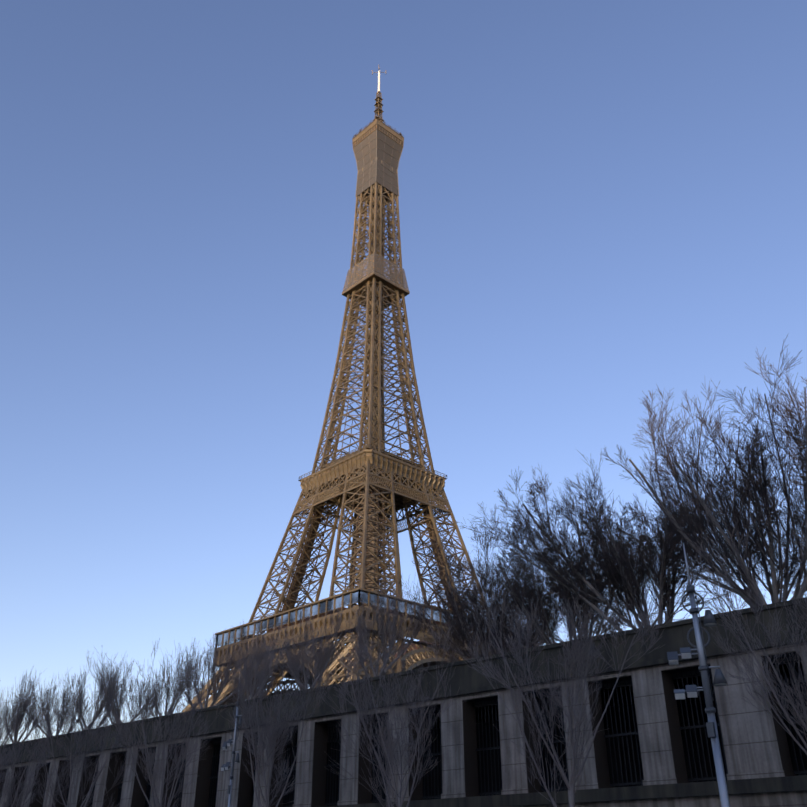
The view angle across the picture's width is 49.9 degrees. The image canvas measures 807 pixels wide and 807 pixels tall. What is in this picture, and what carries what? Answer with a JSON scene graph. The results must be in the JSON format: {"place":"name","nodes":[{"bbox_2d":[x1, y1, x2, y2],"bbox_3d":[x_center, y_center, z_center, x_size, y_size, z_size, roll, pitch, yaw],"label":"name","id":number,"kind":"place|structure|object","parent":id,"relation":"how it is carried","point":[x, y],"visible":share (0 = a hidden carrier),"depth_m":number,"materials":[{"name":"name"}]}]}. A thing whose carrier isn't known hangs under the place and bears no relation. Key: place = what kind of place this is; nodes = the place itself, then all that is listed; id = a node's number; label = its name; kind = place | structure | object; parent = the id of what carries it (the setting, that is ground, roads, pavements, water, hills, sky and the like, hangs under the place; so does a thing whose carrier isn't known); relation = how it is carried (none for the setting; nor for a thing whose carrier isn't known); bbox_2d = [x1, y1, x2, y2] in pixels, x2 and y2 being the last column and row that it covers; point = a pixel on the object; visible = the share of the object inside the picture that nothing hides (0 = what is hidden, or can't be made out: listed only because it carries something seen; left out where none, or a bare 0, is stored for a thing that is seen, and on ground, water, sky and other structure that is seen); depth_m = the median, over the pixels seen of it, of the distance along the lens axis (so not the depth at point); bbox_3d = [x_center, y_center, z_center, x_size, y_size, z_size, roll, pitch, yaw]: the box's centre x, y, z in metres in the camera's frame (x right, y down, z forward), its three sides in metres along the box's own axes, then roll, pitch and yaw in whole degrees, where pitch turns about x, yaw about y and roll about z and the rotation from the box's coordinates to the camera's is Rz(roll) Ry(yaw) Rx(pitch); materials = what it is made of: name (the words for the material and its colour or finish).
{"place":"outdoors","nodes":[
{"label":"outdoors","id":0,"kind":"place"},
{"bbox_2d":[0,0,806,744],"label":"sky","id":1,"kind":"structure","parent":0,"point":[603,203],"materials":[{"name":"blue"}]},
{"bbox_2d":[26,655,805,771],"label":"quay slab","id":2,"kind":"structure","parent":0,"point":[618,689],"depth_m":24.23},
{"label":"ground","id":3,"kind":"structure","parent":0,"visible":0},
{"bbox_2d":[0,702,58,806],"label":"quay tree","id":4,"kind":"object","parent":3,"relation":"on","point":[11,784],"visible":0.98,"depth_m":33.56,"materials":[{"name":"brown plant"}]},
{"bbox_2d":[26,680,144,806],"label":"quay tree","id":5,"kind":"object","parent":3,"relation":"on","point":[72,757],"visible":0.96,"depth_m":30.39,"materials":[{"name":"brown plant"}]},
{"bbox_2d":[109,639,235,806],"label":"quay tree","id":6,"kind":"object","parent":3,"relation":"on","point":[156,775],"visible":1,"depth_m":26.85,"materials":[{"name":"brown plant"}]},
{"bbox_2d":[221,681,241,806],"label":"quay lamp","id":7,"kind":"object","parent":3,"relation":"on","point":[227,765],"visible":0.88,"depth_m":24.30,"materials":[{"name":"metal"}]},
{"bbox_2d":[218,635,343,806],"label":"quay tree","id":8,"kind":"object","parent":3,"relation":"on","point":[272,734],"visible":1,"depth_m":24.13,"materials":[{"name":"brown plant"}]},
{"bbox_2d":[312,615,465,806],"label":"quay tree","id":9,"kind":"object","parent":3,"relation":"on","point":[387,751],"visible":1,"depth_m":21.48,"materials":[{"name":"brown plant"}]},
{"bbox_2d":[0,643,806,806],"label":"wall","id":10,"kind":"structure","parent":3,"relation":"on","point":[755,742],"depth_m":23.52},
{"bbox_2d":[0,597,806,806],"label":"wall ledge","id":11,"kind":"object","parent":10,"relation":"on","point":[466,679],"depth_m":22.88,"materials":[{"name":"stone"}]},
{"bbox_2d":[3,652,806,806],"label":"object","id":12,"kind":"object","parent":10,"relation":"on","point":[797,752],"depth_m":24.87,"materials":[{"name":"black metal"}]},
{"bbox_2d":[26,656,806,806],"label":"window grilles","id":13,"kind":"object","parent":10,"relation":"attached to","point":[692,779],"visible":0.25,"depth_m":23.07,"materials":[{"name":"black metal"}]},
{"bbox_2d":[71,663,804,768],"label":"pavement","id":14,"kind":"structure","parent":10,"relation":"on","point":[694,680],"depth_m":23.94,"materials":[{"name":"grey"}]},
{"bbox_2d":[448,550,671,806],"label":"quay tree","id":15,"kind":"object","parent":3,"relation":"on","point":[575,755],"visible":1,"depth_m":18.22,"materials":[{"name":"brown plant"}]},
{"bbox_2d":[667,543,729,806],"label":"quay lamp","id":16,"kind":"object","parent":3,"relation":"on","point":[703,668],"visible":1,"depth_m":14.12,"materials":[{"name":"metal"}]},
{"bbox_2d":[680,494,806,754],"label":"quay tree","id":17,"kind":"object","parent":3,"relation":"on","point":[768,674],"visible":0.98,"depth_m":15.41,"materials":[{"name":"brown plant"}]},
{"bbox_3d":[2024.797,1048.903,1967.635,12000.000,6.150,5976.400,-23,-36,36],"label":"upper city level","id":18,"kind":"object","parent":3,"relation":"on","visible":0},
{"bbox_2d":[0,680,31,745],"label":"pollard tree","id":19,"kind":"object","parent":18,"relation":"on","point":[8,720],"visible":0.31,"depth_m":57.02,"materials":[{"name":"brown plant"}]},
{"bbox_2d":[0,666,58,742],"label":"pollard tree","id":20,"kind":"object","parent":18,"relation":"on","point":[21,710],"visible":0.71,"depth_m":54.05,"materials":[{"name":"brown plant"}]},
{"bbox_2d":[18,673,85,736],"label":"pollard tree","id":21,"kind":"object","parent":18,"relation":"on","point":[42,703],"visible":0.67,"depth_m":52.57,"materials":[{"name":"brown plant"}]},
{"bbox_2d":[62,660,131,729],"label":"pollard tree","id":22,"kind":"object","parent":18,"relation":"on","point":[97,707],"visible":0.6,"depth_m":49.60,"materials":[{"name":"brown plant"}]},
{"bbox_2d":[83,647,162,724],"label":"pollard tree","id":23,"kind":"object","parent":18,"relation":"on","point":[112,696],"visible":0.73,"depth_m":47.61,"materials":[{"name":"brown plant"}]},
{"bbox_2d":[140,642,206,716],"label":"pollard tree","id":24,"kind":"object","parent":18,"relation":"on","point":[166,696],"visible":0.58,"depth_m":45.18,"materials":[{"name":"brown plant"}]},
{"bbox_2d":[170,626,269,708],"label":"pollard tree","id":25,"kind":"object","parent":18,"relation":"on","point":[213,680],"visible":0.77,"depth_m":42.65,"materials":[{"name":"brown plant"}]},
{"bbox_2d":[225,613,295,699],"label":"pollard tree","id":26,"kind":"object","parent":18,"relation":"on","point":[261,654],"visible":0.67,"depth_m":40.76,"materials":[{"name":"brown plant"}]},
{"bbox_2d":[267,596,359,689],"bbox_3d":[-3.960,11.983,38.317,4.009,6.868,3.653,-23,-36,36],"label":"pollard tree","id":27,"kind":"object","parent":18,"relation":"on","point":[326,659],"visible":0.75,"depth_m":38.44,"materials":[{"name":"brown plant"}]},
{"bbox_2d":[183,157,516,711],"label":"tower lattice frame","id":28,"kind":"object","parent":18,"relation":"on","point":[374,342],"visible":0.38,"depth_m":297.39,"materials":[{"name":"brown metal"}]},
{"bbox_2d":[221,469,470,704],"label":"tower legs","id":29,"kind":"object","parent":28,"relation":"attached to","point":[378,554],"visible":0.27,"depth_m":283.02,"materials":[{"name":"brown metal"}]},
{"bbox_2d":[217,590,512,644],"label":"glass railing","id":30,"kind":"object","parent":28,"relation":"attached to","point":[322,605],"depth_m":248.97,"materials":[{"name":"glass"}]},
{"bbox_2d":[214,446,521,682],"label":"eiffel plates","id":31,"kind":"object","parent":28,"relation":"attached to","point":[368,452],"visible":0.25,"depth_m":281.09,"materials":[{"name":"brown metal"}]},
{"bbox_2d":[268,607,470,663],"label":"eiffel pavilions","id":32,"kind":"object","parent":28,"relation":"on","point":[413,645],"visible":0.06,"depth_m":262.85,"materials":[{"name":"brown metal"}]},
{"bbox_2d":[342,271,409,306],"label":"platform underside","id":33,"kind":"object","parent":28,"relation":"on","point":[378,277],"depth_m":337.48,"materials":[{"name":"paint"}]},
{"bbox_2d":[343,252,408,290],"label":"eiffel net","id":34,"kind":"object","parent":33,"relation":"on","point":[380,265],"visible":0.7,"depth_m":339.10,"materials":[{"name":"brown"}]},
{"bbox_2d":[353,130,402,205],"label":"tower upper section","id":35,"kind":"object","parent":28,"relation":"attached to","point":[382,155],"depth_m":367.96,"materials":[{"name":"brown metal"}]},
{"bbox_2d":[353,129,402,196],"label":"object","id":36,"kind":"object","parent":35,"relation":"attached to","point":[376,162],"visible":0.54,"depth_m":367.49,"materials":[{"name":"brown metal"}]},
{"bbox_2d":[352,91,403,147],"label":"eiffel top beams","id":37,"kind":"structure","parent":28,"relation":"attached to","point":[376,114],"depth_m":377.12,"materials":[{"name":"metal"}]},
{"bbox_2d":[378,70,379,93],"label":"antenna","id":38,"kind":"object","parent":37,"relation":"on","point":[379,81],"visible":0.71,"depth_m":396.93,"materials":[{"name":"white metal"}]},
{"bbox_2d":[353,117,402,145],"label":"observation deck","id":39,"kind":"structure","parent":28,"relation":"on","point":[381,130],"depth_m":373.52,"materials":[{"name":"metal"}]},
{"bbox_2d":[353,96,403,146],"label":"eiffel plates","id":40,"kind":"object","parent":28,"relation":"attached to","point":[394,133],"visible":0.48,"depth_m":376.28,"materials":[{"name":"brown metal"}]},
{"bbox_2d":[344,573,433,677],"bbox_3d":[-0.558,10.341,35.658,4.104,7.238,2.942,-15,-31,25],"label":"pollard tree","id":41,"kind":"object","parent":18,"relation":"on","point":[382,626],"visible":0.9,"depth_m":36.07,"materials":[{"name":"brown plant"}]},
{"bbox_2d":[394,515,565,663],"bbox_3d":[3.355,9.774,36.298,7.336,8.821,8.801,-8,-29,14],"label":"street tree","id":42,"kind":"object","parent":18,"relation":"on","point":[462,632],"visible":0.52,"depth_m":35.25,"materials":[{"name":"brown plant"}]},
{"bbox_2d":[437,470,637,652],"bbox_3d":[5.774,8.299,34.682,8.740,9.884,8.215,6,-29,-11],"label":"street tree","id":43,"kind":"object","parent":18,"relation":"on","point":[518,587],"visible":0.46,"depth_m":33.82,"materials":[{"name":"brown plant"}]},
{"bbox_2d":[451,450,720,632],"bbox_3d":[8.075,7.089,33.371,10.765,10.772,9.384,6,-29,-11],"label":"street tree","id":44,"kind":"object","parent":18,"relation":"on","point":[623,560],"visible":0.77,"depth_m":32.55,"materials":[{"name":"brown plant"}]},
{"bbox_2d":[577,333,806,607],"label":"street tree","id":45,"kind":"object","parent":18,"relation":"on","point":[745,493],"visible":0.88,"depth_m":29.18,"materials":[{"name":"brown plant"}]},
{"bbox_2d":[778,414,806,581],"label":"street tree","id":46,"kind":"object","parent":18,"relation":"on","point":[803,463],"visible":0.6,"depth_m":27.52,"materials":[{"name":"brown plant"}]},
{"bbox_2d":[781,427,805,517],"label":"street tree","id":47,"kind":"object","parent":18,"relation":"on","point":[795,460],"visible":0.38,"depth_m":35.74,"materials":[{"name":"brown plant"}]}
]}

